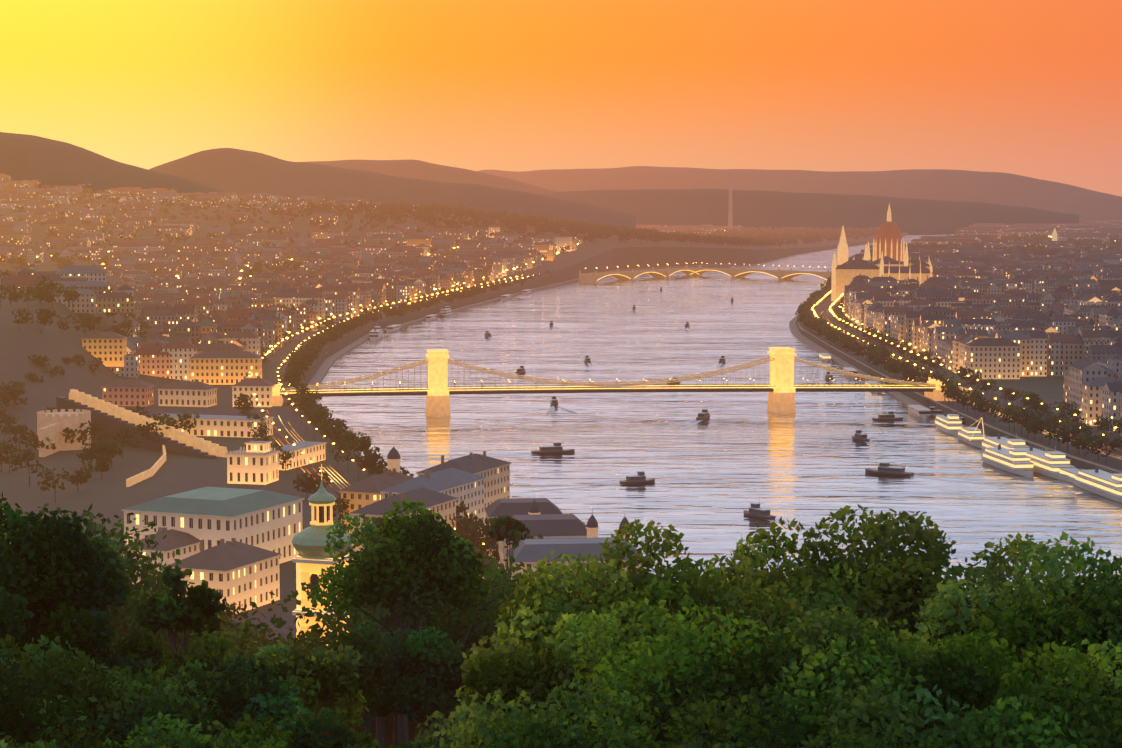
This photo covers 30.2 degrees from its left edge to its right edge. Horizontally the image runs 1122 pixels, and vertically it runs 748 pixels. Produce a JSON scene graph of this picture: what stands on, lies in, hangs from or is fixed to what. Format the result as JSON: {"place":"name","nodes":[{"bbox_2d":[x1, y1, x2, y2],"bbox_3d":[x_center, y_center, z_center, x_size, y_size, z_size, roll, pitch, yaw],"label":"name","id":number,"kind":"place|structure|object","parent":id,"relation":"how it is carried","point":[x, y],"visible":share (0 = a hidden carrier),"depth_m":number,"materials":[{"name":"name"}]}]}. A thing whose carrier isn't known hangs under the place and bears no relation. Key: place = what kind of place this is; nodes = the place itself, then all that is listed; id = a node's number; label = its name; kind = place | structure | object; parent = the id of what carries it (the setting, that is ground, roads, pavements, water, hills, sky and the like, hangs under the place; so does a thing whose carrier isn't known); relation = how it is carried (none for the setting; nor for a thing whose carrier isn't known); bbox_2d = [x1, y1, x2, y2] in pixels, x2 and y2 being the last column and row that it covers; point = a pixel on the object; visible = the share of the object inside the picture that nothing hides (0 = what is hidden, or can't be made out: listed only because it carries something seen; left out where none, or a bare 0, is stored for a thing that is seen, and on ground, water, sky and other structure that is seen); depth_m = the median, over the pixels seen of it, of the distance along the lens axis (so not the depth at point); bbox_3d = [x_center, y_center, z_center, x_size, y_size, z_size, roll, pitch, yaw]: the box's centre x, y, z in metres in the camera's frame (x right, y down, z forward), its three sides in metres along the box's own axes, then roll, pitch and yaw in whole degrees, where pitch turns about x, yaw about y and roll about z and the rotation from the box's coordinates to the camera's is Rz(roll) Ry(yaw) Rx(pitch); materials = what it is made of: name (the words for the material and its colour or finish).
{"place":"outdoors","nodes":[
{"label":"outdoors","id":0,"kind":"place"},
{"bbox_2d":[0,132,224,193],"bbox_3d":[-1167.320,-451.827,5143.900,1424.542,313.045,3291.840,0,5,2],"label":"hill ridge","id":1,"kind":"structure","parent":0,"point":[43,161],"depth_m":4960.40,"materials":[{"name":"brown plant"}]},
{"bbox_2d":[148,148,635,228],"bbox_3d":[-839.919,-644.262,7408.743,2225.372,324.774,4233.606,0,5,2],"label":"hill ridge","id":2,"kind":"structure","parent":0,"point":[237,171],"depth_m":7075.99,"materials":[{"name":"brown plant"}]},
{"bbox_2d":[301,160,557,193],"bbox_3d":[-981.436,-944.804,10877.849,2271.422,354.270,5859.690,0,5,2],"label":"hill ridge","id":3,"kind":"structure","parent":0,"point":[416,169],"depth_m":10628.83,"materials":[{"name":"brown plant"}]},
{"bbox_2d":[0,181,1121,642],"bbox_3d":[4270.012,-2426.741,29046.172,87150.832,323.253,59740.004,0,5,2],"label":"ground","id":4,"kind":"structure","parent":0,"point":[108,493],"depth_m":1235.43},
{"bbox_2d":[0,270,199,502],"bbox_3d":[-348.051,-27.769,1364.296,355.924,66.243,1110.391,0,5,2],"label":"castle trees","id":5,"kind":"object","parent":4,"relation":"on","point":[101,450],"depth_m":992.62,"materials":[{"name":"green plant"}]},
{"bbox_2d":[37,389,226,486],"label":"castle ramparts","id":6,"kind":"object","parent":4,"relation":"on","point":[76,409],"visible":0.81,"depth_m":985.93,"materials":[{"name":"grey stone"}]},
{"bbox_2d":[292,464,361,645],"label":"church tower","id":7,"kind":"structure","parent":4,"relation":"on","point":[312,559],"depth_m":447.85,"materials":[{"name":"yellow stone"}]},
{"bbox_2d":[81,330,640,615],"bbox_3d":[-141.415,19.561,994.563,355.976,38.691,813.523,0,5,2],"label":"buildings","id":8,"kind":"structure","parent":4,"relation":"on","point":[235,545],"depth_m":687.63,"materials":[{"name":"beige stone"}]},
{"bbox_2d":[0,503,1107,747],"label":"slope trees","id":9,"kind":"object","parent":4,"relation":"on","point":[240,633],"depth_m":128.18,"materials":[{"name":"green plant"}]},
{"bbox_2d":[0,492,1121,747],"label":"hill trees","id":10,"kind":"object","parent":4,"relation":"on","point":[878,644],"depth_m":54.53,"materials":[{"name":"green plant"}]},
{"bbox_2d":[0,174,1121,435],"bbox_3d":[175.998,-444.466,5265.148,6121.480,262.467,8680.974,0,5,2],"label":"city buildings","id":11,"kind":"structure","parent":4,"relation":"on","point":[1002,314],"depth_m":2342.90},
{"bbox_2d":[0,178,1121,334],"bbox_3d":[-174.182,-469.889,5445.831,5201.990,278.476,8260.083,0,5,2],"label":"city trees","id":12,"kind":"object","parent":4,"relation":"on","point":[425,212],"depth_m":4058.35,"materials":[{"name":"green plant"}]},
{"bbox_2d":[36,236,1112,417],"bbox_3d":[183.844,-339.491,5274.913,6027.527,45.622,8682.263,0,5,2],"label":"street lamps","id":13,"kind":"object","parent":4,"relation":"on","point":[428,254],"depth_m":2224.13,"materials":[{"name":"yellow metal"}]},
{"bbox_2d":[272,347,971,416],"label":"chain bridge","id":14,"kind":"structure","parent":4,"relation":"on","point":[781,389],"depth_m":1222.68,"materials":[{"name":"grey metal"}]},
{"bbox_2d":[234,259,1121,596],"bbox_3d":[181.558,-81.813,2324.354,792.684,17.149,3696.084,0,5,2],"label":"riverside trees","id":15,"kind":"object","parent":4,"relation":"on","point":[304,399],"depth_m":1152.85,"materials":[{"name":"green plant"}]},
{"bbox_2d":[249,263,1121,580],"bbox_3d":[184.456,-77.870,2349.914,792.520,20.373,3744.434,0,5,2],"label":"embankments","id":16,"kind":"object","parent":4,"relation":"on","point":[331,359],"visible":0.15,"depth_m":1540.24,"materials":[{"name":"stone"}]},
{"bbox_2d":[579,263,831,282],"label":"arch bridge","id":17,"kind":"structure","parent":4,"relation":"on","point":[667,272],"depth_m":3352.61,"materials":[{"name":"stone"}]},
{"bbox_2d":[831,204,932,300],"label":"parliament building","id":18,"kind":"structure","parent":4,"relation":"on","point":[888,257],"depth_m":2529.90,"materials":[{"name":"beige stone"}]},
{"bbox_2d":[728,172,1067,240],"bbox_3d":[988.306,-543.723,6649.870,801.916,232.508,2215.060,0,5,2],"label":"landmarks","id":19,"kind":"object","parent":4,"relation":"on","point":[730,226],"visible":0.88,"depth_m":7748.07,"materials":[{"name":"grey concrete"}]},
{"bbox_2d":[0,0,1121,196],"label":"sky","id":20,"kind":"structure","parent":0,"point":[1028,88],"materials":[{"name":"orange"}]},
{"bbox_2d":[316,234,1121,612],"bbox_3d":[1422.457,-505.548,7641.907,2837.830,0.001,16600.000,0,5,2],"label":"river water","id":21,"kind":"structure","parent":0,"point":[724,464],"depth_m":1151.66,"materials":[{"name":"liquid"}]},
{"bbox_2d":[438,287,964,519],"bbox_3d":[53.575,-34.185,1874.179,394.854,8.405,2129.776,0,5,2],"label":"boats","id":22,"kind":"object","parent":21,"relation":"on","point":[756,510],"visible":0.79,"depth_m":1025.95,"materials":[{"name":"grey metal"}]},
{"bbox_2d":[402,291,1064,536],"bbox_3d":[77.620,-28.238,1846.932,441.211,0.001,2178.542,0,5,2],"label":"boat wakes","id":23,"kind":"object","parent":21,"relation":"on","point":[552,410],"visible":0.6,"depth_m":1019.54,"materials":[{"name":"white liquid"}]},
{"bbox_2d":[369,289,1121,502],"bbox_3d":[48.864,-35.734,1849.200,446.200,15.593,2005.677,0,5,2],"label":"moored riverboats","id":24,"kind":"object","parent":21,"relation":"on","point":[1017,456],"visible":0.96,"depth_m":963.84,"materials":[{"name":"grey metal"}]},
{"bbox_2d":[477,166,1121,220],"bbox_3d":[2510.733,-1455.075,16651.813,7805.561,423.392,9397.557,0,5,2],"label":"hill ridge","id":25,"kind":"structure","parent":0,"point":[1000,188],"depth_m":15777.05,"materials":[{"name":"brown plant"}]},
{"bbox_2d":[538,189,1078,234],"bbox_3d":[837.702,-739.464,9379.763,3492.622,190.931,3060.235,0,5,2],"label":"hill ridge","id":26,"kind":"structure","parent":0,"point":[759,209],"depth_m":8978.16,"materials":[{"name":"brown plant"}]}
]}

